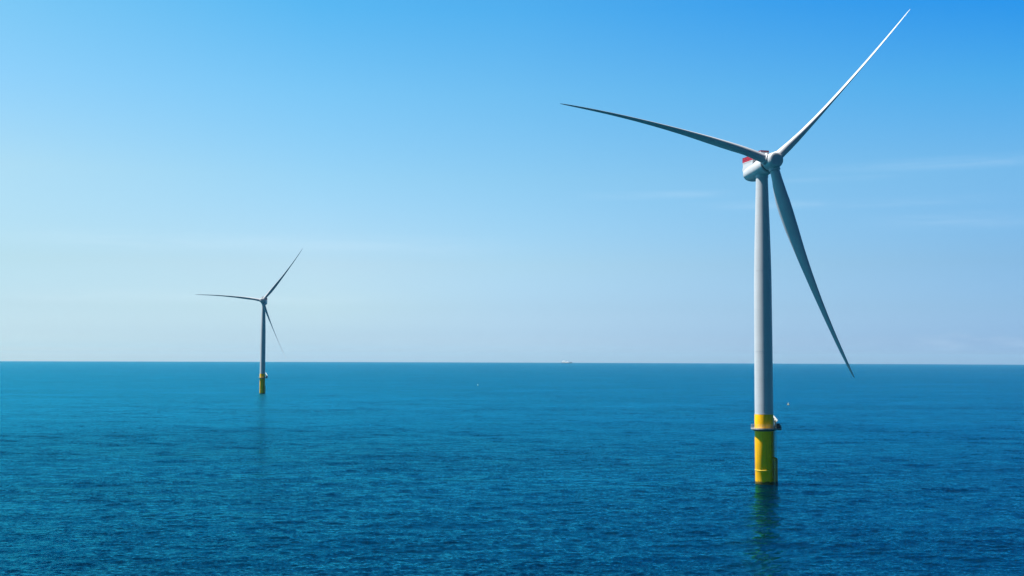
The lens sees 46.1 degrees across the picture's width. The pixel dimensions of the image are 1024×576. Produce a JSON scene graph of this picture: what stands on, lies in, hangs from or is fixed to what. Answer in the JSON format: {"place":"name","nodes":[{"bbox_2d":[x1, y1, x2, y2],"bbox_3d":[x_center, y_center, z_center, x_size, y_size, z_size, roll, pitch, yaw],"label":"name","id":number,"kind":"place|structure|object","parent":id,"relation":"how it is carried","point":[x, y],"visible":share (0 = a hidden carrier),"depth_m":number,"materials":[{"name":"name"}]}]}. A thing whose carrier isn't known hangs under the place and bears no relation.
{"place":"outdoors","nodes":[
{"label":"outdoors","id":0,"kind":"place"},
{"bbox_2d":[0,361,1023,575],"bbox_3d":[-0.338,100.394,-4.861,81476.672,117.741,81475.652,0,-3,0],"label":"sea","id":1,"kind":"structure","parent":0,"point":[122,468],"depth_m":454.30,"materials":[{"name":"liquid"}]},
{"bbox_2d":[196,250,301,393],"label":"offshore wind turbine","id":2,"kind":"object","parent":1,"relation":"in","point":[262,387],"visible":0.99,"depth_m":1411.92,"materials":[{"name":"white paint"}]},
{"bbox_2d":[560,11,908,484],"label":"offshore wind turbine","id":3,"kind":"object","parent":1,"relation":"in","point":[760,166],"visible":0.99,"depth_m":408.17,"materials":[{"name":"white paint"}]},
{"bbox_2d":[0,0,1023,364],"label":"sky","id":4,"kind":"structure","parent":0,"point":[429,173],"materials":[{"name":"blue"}]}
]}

